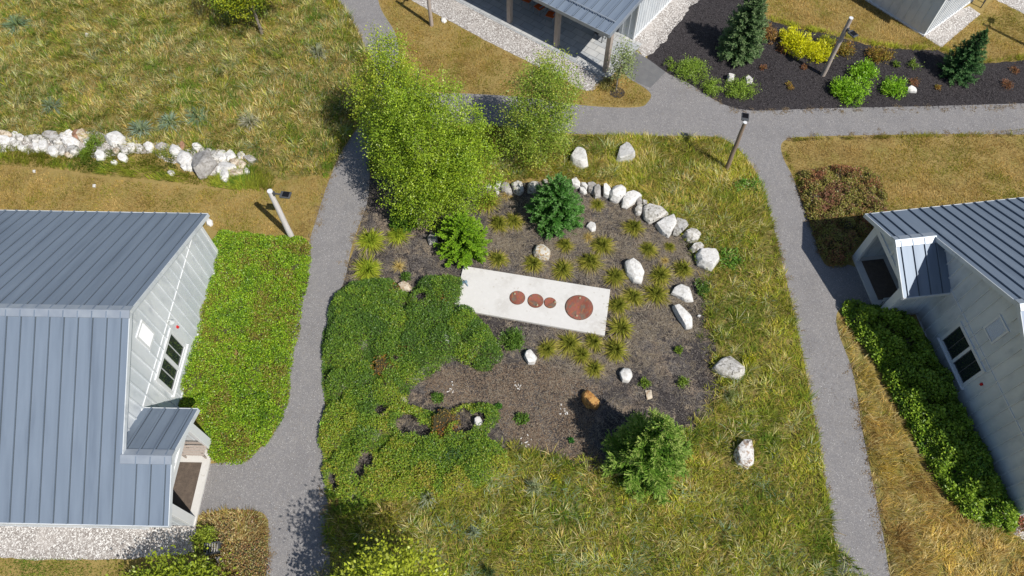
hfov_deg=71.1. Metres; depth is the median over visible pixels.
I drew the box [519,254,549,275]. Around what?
grass tuft
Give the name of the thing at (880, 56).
bronze shrub
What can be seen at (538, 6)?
chair
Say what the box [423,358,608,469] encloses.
wood chips
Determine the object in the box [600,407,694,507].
spruce tree
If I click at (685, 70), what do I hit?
juniper shrub
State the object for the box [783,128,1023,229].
lawn grass
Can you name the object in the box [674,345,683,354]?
young plant
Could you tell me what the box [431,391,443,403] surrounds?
young plant
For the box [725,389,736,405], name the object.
meadow clump
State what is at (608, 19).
pavilion
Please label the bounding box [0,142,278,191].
green grass
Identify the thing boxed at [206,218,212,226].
stone
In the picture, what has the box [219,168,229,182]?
rubble stone
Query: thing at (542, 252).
boulder
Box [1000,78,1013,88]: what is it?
heather plant
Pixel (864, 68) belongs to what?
lime shrub
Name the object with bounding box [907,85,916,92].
stone
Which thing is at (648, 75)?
path patch
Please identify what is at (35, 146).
rubble stone
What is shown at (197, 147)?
rubble stone
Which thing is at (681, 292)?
boulder
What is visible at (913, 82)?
heather plant
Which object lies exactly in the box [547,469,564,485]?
yellow flowers
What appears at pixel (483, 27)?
gravel
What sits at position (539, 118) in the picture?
birch tree
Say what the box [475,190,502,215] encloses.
grass tuft
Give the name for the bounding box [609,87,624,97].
mulch ring
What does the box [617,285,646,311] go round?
grass tuft
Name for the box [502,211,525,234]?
grass tuft
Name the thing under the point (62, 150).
rubble stone
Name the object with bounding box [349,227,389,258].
grass tuft
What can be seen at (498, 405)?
young plant
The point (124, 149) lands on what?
rubble stone
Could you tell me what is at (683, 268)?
grass tuft
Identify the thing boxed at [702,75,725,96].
juniper shrub
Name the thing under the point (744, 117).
lamp post
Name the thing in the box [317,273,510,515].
juniper cover
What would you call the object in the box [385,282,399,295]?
coloured sprigs
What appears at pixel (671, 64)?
sparse shrub
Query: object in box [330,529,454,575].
sapling tree
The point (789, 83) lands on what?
heather plant
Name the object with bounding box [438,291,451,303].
coloured sprigs
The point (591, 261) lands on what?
grass tuft
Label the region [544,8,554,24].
chair
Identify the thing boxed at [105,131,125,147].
rubble stone
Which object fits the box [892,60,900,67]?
young plant
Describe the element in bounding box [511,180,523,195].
boulder
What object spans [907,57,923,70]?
young plant
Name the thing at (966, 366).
window
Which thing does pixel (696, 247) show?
boulder
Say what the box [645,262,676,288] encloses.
grass tuft
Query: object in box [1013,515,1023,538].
gravel
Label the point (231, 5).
maple tree
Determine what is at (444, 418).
coloured sprigs
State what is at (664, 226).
boulder
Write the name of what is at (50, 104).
meadow clump
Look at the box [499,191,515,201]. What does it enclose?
grass tuft
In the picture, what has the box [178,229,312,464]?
ground cover
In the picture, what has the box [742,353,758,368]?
yellow flowers
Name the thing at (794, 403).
meadow grass
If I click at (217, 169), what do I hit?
rubble stone
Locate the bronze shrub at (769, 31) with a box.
[761,22,779,43]
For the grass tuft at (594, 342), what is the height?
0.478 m
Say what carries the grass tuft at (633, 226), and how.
on the mulch bed at (600, 417)
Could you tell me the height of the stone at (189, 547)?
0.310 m
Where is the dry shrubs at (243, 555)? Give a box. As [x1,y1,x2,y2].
[198,508,270,575]
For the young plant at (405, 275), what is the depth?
32.43 m
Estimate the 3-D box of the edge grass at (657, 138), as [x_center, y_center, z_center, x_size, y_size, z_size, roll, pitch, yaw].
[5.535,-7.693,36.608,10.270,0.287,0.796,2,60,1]
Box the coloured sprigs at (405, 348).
[398,341,414,355]
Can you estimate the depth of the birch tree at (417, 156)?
30.81 m
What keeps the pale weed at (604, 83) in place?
on the ground at (168, 188)
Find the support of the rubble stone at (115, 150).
on the rubble gravel at (104, 144)
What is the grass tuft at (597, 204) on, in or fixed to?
on the mulch bed at (600, 417)
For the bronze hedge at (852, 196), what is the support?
on the ground at (168, 188)
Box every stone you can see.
[0,130,11,136]
[0,135,9,145]
[9,140,22,147]
[15,133,25,141]
[17,145,26,151]
[28,134,42,142]
[32,142,39,152]
[38,138,48,152]
[41,130,58,139]
[47,145,58,157]
[49,134,63,144]
[58,144,65,156]
[61,135,80,146]
[64,129,72,135]
[64,152,72,158]
[66,144,79,156]
[71,129,77,138]
[76,128,88,142]
[95,149,106,161]
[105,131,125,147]
[113,148,120,155]
[117,153,128,162]
[119,143,129,154]
[127,142,135,151]
[135,144,144,152]
[143,141,154,152]
[154,142,167,150]
[167,170,173,175]
[169,144,181,157]
[177,150,192,164]
[179,141,185,150]
[180,164,186,170]
[185,161,193,171]
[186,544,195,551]
[191,149,216,179]
[192,143,201,151]
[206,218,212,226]
[211,150,219,163]
[216,166,220,174]
[217,150,226,161]
[218,161,236,169]
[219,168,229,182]
[225,149,236,161]
[229,158,239,163]
[229,168,244,176]
[235,160,247,168]
[237,151,244,159]
[243,155,256,163]
[441,17,446,23]
[579,187,586,194]
[586,221,595,231]
[645,390,651,399]
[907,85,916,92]
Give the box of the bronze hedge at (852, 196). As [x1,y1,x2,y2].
[796,164,890,267]
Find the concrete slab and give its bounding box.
[455,266,609,336]
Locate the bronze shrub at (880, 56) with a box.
[861,44,897,65]
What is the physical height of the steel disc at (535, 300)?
0.149 m
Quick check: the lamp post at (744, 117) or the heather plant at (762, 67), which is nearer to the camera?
the lamp post at (744, 117)
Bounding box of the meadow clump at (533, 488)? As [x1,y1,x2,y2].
[523,474,542,497]
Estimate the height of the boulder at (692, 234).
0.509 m
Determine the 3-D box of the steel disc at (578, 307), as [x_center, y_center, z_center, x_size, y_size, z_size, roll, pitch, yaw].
[2.961,0.825,31.607,1.253,0.149,1.253,22,62,12]
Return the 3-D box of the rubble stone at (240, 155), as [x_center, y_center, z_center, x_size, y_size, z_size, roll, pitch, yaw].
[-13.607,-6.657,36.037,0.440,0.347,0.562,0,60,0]
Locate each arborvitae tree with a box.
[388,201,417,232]
[432,210,491,269]
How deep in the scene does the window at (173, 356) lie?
28.65 m
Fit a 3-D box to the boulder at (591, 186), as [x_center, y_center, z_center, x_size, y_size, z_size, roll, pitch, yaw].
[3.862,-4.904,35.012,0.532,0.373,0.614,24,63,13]
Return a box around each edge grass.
[314,0,372,178]
[491,168,719,250]
[491,240,736,496]
[557,131,717,142]
[716,138,842,575]
[768,15,1023,63]
[785,154,801,185]
[792,129,1017,140]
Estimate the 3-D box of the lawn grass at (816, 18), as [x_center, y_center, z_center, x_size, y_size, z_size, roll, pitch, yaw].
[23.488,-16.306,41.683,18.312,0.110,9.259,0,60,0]
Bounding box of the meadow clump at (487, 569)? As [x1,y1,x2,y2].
[481,565,495,575]
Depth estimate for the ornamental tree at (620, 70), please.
36.84 m
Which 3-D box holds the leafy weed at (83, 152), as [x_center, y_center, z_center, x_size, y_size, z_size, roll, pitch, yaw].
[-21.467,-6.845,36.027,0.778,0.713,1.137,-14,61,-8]
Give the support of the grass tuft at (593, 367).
on the mulch bed at (600, 417)
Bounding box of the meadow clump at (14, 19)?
[0,13,35,38]
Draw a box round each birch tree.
[340,19,442,172]
[349,57,515,233]
[490,41,592,174]
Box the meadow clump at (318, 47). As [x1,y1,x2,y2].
[304,42,328,61]
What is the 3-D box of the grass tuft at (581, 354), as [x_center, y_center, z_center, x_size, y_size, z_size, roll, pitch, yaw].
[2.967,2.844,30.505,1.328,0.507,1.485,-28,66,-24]
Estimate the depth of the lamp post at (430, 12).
40.16 m
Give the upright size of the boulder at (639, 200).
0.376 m
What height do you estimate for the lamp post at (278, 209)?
3.588 m
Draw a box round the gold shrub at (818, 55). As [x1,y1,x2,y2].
[798,36,836,63]
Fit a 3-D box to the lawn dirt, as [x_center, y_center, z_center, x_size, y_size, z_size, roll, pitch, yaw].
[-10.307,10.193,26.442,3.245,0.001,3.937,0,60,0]
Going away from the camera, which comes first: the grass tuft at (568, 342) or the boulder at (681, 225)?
the grass tuft at (568, 342)
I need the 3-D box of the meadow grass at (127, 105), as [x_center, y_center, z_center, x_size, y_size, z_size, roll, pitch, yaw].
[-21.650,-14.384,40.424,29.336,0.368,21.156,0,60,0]
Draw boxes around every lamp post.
[267,189,293,237]
[427,0,432,26]
[725,112,748,169]
[821,16,857,76]
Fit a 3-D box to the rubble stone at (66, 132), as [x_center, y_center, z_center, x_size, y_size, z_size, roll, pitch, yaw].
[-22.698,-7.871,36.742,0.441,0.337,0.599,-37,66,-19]
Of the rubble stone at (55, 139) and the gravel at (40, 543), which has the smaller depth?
the gravel at (40, 543)
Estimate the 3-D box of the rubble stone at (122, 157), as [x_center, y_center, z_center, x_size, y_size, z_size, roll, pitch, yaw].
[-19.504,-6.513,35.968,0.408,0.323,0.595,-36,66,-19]
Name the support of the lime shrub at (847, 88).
on the black mulch bed at (808, 100)
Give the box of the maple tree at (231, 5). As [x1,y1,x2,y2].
[187,0,281,34]
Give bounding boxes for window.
[154,328,188,397]
[937,321,985,389]
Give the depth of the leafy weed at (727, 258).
32.81 m
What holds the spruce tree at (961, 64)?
on the black mulch bed at (808, 100)
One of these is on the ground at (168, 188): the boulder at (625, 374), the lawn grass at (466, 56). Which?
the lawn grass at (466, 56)
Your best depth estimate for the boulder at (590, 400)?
29.25 m
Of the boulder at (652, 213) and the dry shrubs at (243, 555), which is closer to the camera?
the dry shrubs at (243, 555)
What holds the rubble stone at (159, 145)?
on the rubble gravel at (104, 144)
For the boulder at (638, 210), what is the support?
on the mulch bed at (600, 417)
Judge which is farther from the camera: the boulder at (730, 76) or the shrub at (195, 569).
the boulder at (730, 76)
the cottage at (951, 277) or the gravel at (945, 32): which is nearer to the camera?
the cottage at (951, 277)
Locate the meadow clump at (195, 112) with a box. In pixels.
[185,106,211,129]
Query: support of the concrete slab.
on the ground at (168, 188)
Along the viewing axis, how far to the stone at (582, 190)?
34.83 m
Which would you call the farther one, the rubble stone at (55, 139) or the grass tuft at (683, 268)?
the rubble stone at (55, 139)
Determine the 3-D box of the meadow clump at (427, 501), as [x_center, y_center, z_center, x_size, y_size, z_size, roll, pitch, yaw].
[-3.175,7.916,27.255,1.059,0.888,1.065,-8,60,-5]
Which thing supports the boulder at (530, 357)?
on the mulch bed at (600, 417)
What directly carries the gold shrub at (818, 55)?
on the black mulch bed at (808, 100)
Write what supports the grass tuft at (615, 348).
on the mulch bed at (600, 417)
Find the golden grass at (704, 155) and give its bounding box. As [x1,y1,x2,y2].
[512,128,767,247]
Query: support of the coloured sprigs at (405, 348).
on the juniper cover at (394, 321)
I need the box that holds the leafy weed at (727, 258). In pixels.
[719,247,744,272]
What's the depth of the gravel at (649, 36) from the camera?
40.94 m
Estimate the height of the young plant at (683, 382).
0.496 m
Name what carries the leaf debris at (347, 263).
on the path
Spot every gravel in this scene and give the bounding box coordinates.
[0,131,252,175]
[0,526,195,560]
[412,0,604,90]
[634,0,698,56]
[924,6,979,46]
[997,0,1023,13]
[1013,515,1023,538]
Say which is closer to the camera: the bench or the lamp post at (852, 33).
the bench
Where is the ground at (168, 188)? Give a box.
[0,0,1023,575]
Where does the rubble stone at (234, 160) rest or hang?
on the rubble gravel at (104, 144)
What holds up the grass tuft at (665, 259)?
on the mulch bed at (600, 417)
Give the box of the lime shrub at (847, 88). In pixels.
[829,71,872,107]
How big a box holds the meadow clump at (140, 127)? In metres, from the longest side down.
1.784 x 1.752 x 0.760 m
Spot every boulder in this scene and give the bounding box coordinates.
[398,281,411,292]
[427,232,437,245]
[474,416,482,427]
[500,182,511,195]
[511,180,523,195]
[524,349,536,364]
[527,181,538,193]
[533,244,550,260]
[570,147,587,168]
[570,177,579,189]
[581,182,587,190]
[582,389,599,409]
[587,181,596,194]
[593,184,600,198]
[603,183,610,198]
[609,185,625,203]
[616,142,634,162]
[619,368,632,382]
[621,190,641,208]
[624,258,643,283]
[634,204,641,215]
[636,196,641,204]
[642,203,667,223]
[655,214,676,237]
[671,284,692,302]
[672,304,692,329]
[673,218,688,235]
[682,228,700,243]
[689,242,703,252]
[695,248,718,271]
[712,356,744,379]
[727,73,734,81]
[733,439,753,469]
[745,75,752,83]
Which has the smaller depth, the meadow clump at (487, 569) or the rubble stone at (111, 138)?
the meadow clump at (487, 569)
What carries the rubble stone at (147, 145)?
on the rubble gravel at (104, 144)
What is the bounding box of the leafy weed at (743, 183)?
[731,173,764,194]
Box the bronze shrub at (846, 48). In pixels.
[833,39,856,58]
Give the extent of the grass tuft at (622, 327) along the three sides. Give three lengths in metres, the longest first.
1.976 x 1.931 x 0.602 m
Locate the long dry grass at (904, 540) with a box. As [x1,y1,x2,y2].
[837,316,1023,575]
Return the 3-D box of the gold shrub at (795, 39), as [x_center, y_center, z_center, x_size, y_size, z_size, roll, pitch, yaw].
[15.825,-13.776,39.722,2.142,1.342,2.483,0,60,0]
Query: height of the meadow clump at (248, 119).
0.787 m
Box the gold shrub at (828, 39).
[816,32,835,50]
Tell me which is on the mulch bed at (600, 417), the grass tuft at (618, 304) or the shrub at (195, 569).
the grass tuft at (618, 304)
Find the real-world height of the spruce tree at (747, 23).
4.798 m
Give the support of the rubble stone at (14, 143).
on the rubble gravel at (104, 144)
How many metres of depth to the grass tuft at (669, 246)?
33.30 m
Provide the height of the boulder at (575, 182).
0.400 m
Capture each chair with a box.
[533,2,545,16]
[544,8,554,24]
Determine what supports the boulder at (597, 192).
on the mulch bed at (600, 417)
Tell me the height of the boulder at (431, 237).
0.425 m
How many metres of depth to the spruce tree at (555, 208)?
32.76 m
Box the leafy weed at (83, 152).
[78,143,91,160]
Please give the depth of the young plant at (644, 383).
29.85 m
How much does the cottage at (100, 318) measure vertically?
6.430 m
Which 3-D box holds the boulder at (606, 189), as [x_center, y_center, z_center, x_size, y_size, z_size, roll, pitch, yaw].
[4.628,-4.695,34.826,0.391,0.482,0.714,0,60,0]
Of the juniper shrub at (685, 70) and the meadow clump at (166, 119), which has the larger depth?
the juniper shrub at (685, 70)
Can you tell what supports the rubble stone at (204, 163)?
on the rubble gravel at (104, 144)
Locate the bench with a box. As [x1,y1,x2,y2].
[182,442,207,458]
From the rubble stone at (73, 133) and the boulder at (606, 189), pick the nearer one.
the boulder at (606, 189)
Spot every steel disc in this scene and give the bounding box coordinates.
[509,291,524,304]
[527,294,543,307]
[544,297,555,307]
[565,295,592,319]
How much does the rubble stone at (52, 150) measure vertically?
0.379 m
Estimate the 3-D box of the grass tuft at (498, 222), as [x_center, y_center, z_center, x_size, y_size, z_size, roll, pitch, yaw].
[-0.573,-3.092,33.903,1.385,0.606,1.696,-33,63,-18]
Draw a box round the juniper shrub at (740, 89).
[722,75,761,101]
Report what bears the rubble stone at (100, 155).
on the rubble gravel at (104, 144)
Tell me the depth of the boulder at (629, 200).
34.41 m
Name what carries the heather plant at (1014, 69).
on the black mulch bed at (808, 100)
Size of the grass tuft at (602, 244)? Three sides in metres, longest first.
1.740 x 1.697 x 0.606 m
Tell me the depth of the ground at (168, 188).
35.74 m
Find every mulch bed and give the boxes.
[326,177,721,502]
[647,0,1023,110]
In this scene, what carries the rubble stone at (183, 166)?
on the rubble gravel at (104, 144)
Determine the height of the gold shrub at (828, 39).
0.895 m
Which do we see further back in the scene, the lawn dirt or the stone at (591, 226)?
the stone at (591, 226)
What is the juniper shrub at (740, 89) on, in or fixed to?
on the black mulch bed at (808, 100)
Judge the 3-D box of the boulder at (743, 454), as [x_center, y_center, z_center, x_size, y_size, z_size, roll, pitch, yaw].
[9.153,6.560,28.234,0.818,0.651,1.148,0,60,0]
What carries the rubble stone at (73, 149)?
on the rubble gravel at (104, 144)
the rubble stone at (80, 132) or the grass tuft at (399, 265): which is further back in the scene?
the rubble stone at (80, 132)
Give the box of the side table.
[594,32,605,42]
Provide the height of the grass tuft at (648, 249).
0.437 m
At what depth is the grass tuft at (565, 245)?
33.27 m
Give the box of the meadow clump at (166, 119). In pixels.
[156,112,180,135]
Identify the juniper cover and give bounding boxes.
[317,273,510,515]
[416,436,502,494]
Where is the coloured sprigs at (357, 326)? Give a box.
[350,319,366,336]
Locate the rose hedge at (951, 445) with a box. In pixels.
[841,298,1020,534]
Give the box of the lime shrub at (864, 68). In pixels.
[847,57,880,86]
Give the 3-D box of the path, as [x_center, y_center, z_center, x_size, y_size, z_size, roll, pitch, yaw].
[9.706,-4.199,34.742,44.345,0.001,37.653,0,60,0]
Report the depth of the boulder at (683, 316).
31.24 m
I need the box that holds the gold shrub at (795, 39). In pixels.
[779,25,816,59]
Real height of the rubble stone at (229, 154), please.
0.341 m
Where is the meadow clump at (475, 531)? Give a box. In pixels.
[464,524,480,541]
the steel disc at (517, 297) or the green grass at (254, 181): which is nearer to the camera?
the steel disc at (517, 297)
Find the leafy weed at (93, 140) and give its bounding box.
[83,131,104,153]
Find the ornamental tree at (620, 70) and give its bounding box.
[605,33,641,89]
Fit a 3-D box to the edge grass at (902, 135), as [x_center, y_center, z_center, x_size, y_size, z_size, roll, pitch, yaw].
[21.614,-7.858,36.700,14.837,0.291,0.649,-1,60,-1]
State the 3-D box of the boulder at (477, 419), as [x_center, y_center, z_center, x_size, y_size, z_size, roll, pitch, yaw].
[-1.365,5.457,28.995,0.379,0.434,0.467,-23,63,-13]
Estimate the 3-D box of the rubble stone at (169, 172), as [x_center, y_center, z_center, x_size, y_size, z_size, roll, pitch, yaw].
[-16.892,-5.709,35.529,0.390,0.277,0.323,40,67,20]
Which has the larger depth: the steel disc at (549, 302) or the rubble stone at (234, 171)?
the rubble stone at (234, 171)
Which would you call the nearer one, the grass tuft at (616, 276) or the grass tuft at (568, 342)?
the grass tuft at (568, 342)
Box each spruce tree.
[523,172,584,240]
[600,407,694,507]
[716,0,769,68]
[936,27,990,87]
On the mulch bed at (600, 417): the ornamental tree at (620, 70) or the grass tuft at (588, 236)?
the grass tuft at (588, 236)
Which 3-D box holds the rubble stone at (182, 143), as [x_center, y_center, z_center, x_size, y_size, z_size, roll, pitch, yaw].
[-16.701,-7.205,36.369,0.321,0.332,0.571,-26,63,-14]
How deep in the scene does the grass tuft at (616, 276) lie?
32.40 m
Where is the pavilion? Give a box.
[465,0,671,72]
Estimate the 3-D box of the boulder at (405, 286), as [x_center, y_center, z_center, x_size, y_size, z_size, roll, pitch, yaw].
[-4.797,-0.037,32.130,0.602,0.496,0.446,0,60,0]
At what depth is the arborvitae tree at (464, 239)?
32.20 m
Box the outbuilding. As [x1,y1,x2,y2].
[866,0,973,36]
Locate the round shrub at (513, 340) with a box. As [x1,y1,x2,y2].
[497,326,525,352]
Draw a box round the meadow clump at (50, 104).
[39,96,61,114]
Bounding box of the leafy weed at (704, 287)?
[694,278,709,296]
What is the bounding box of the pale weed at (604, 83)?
[596,72,617,93]
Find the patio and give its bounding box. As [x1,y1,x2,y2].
[455,0,641,77]
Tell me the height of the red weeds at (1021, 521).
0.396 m
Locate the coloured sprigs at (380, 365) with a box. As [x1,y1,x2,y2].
[370,351,398,377]
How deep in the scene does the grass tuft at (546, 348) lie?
30.65 m
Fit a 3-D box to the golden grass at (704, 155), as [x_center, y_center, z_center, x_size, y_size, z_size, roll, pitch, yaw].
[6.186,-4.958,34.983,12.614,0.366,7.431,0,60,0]
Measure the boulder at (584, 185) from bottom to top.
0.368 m
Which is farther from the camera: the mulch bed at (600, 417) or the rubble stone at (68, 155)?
the rubble stone at (68, 155)
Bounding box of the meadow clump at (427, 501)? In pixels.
[416,490,438,508]
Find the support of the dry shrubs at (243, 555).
on the lawn dirt
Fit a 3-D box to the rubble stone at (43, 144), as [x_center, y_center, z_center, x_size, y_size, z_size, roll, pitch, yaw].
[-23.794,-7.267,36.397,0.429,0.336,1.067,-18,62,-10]
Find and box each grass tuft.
[348,251,383,283]
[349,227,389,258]
[383,226,415,248]
[389,257,405,273]
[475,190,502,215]
[485,211,513,235]
[485,247,510,269]
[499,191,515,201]
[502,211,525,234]
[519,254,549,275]
[536,336,562,359]
[545,257,577,281]
[551,329,585,362]
[555,238,575,256]
[570,344,593,368]
[575,251,609,277]
[581,332,606,356]
[583,231,595,245]
[583,357,606,379]
[586,231,618,257]
[588,197,607,211]
[597,332,631,364]
[598,264,631,290]
[603,312,634,340]
[607,293,636,319]
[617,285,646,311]
[619,217,647,239]
[638,241,661,261]
[639,281,671,310]
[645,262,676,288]
[658,255,669,266]
[663,240,675,252]
[670,256,695,279]
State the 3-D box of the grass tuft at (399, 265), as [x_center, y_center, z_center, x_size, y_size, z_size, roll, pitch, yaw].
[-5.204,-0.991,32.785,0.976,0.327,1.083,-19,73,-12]
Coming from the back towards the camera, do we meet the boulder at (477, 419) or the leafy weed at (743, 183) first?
the leafy weed at (743, 183)
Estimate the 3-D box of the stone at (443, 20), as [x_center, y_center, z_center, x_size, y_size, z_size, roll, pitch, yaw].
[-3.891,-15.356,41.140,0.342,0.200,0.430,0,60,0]
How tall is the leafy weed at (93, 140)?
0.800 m
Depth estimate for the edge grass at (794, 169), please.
35.66 m
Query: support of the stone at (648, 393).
on the mulch bed at (600, 417)
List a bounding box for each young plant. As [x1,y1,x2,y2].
[400,272,411,281]
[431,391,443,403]
[495,401,502,408]
[513,412,529,425]
[637,376,651,389]
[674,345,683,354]
[677,375,690,388]
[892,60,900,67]
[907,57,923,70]
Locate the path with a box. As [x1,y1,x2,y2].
[198,0,1023,575]
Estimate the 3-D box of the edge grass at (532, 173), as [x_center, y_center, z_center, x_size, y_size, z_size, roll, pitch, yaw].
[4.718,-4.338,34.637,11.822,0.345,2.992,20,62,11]
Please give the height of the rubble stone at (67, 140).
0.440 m
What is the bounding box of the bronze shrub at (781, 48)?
[776,41,790,54]
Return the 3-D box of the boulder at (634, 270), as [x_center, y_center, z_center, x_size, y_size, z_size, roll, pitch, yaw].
[5.542,-0.763,32.534,0.746,0.526,1.336,-19,62,-11]
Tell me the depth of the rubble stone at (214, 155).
35.81 m
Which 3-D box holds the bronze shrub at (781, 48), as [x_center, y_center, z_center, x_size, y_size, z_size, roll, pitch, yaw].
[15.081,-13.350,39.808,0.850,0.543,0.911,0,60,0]
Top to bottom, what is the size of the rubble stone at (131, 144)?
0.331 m
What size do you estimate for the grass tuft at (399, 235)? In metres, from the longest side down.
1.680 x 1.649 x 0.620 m
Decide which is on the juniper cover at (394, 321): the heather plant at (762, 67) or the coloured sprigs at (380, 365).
the coloured sprigs at (380, 365)
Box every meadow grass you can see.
[0,0,376,179]
[316,121,869,575]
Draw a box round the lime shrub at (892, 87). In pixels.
[877,74,911,99]
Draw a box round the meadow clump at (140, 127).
[126,118,156,138]
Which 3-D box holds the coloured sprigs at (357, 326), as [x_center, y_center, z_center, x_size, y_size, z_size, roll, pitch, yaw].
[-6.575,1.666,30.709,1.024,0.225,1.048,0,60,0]
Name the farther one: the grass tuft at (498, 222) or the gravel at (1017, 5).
the gravel at (1017, 5)
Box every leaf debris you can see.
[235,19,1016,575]
[265,87,1021,575]
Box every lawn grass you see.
[0,164,333,239]
[0,557,149,575]
[380,0,649,106]
[765,0,1023,62]
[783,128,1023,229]
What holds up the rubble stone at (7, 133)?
on the rubble gravel at (104, 144)
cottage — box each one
[0,209,218,529]
[852,197,1023,517]
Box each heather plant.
[759,64,766,69]
[785,81,794,90]
[908,77,921,86]
[934,84,941,91]
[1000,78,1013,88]
[1008,65,1019,73]
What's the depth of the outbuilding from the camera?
40.39 m
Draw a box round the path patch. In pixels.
[623,53,664,87]
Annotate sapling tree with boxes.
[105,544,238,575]
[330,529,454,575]
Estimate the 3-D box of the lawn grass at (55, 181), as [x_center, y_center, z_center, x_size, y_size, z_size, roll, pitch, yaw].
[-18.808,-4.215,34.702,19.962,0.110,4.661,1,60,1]
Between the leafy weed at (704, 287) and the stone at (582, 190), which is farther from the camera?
the stone at (582, 190)
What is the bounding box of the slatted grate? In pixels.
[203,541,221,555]
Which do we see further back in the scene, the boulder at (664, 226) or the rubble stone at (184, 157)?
the rubble stone at (184, 157)
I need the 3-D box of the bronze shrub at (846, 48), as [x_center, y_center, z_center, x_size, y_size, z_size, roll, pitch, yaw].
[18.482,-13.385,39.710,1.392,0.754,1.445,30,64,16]
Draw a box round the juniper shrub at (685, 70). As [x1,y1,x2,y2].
[674,53,712,86]
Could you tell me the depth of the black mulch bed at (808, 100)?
39.07 m
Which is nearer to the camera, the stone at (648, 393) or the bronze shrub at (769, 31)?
the stone at (648, 393)
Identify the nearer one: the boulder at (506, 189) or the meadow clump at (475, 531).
the meadow clump at (475, 531)
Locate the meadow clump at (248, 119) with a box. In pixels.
[238,112,264,130]
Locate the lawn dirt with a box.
[194,510,267,570]
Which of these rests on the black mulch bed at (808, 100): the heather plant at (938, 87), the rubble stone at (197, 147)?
the heather plant at (938, 87)
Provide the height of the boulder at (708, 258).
0.594 m
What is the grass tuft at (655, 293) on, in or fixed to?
on the mulch bed at (600, 417)
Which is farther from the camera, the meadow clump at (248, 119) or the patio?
the patio
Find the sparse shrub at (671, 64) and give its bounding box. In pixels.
[663,56,677,70]
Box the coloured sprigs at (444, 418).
[430,404,460,438]
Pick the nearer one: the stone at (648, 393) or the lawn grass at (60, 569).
the lawn grass at (60, 569)
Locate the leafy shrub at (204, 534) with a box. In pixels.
[186,523,219,554]
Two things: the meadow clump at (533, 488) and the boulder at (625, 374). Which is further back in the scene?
the boulder at (625, 374)
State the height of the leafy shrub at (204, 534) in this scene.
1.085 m
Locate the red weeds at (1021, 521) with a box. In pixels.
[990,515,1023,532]

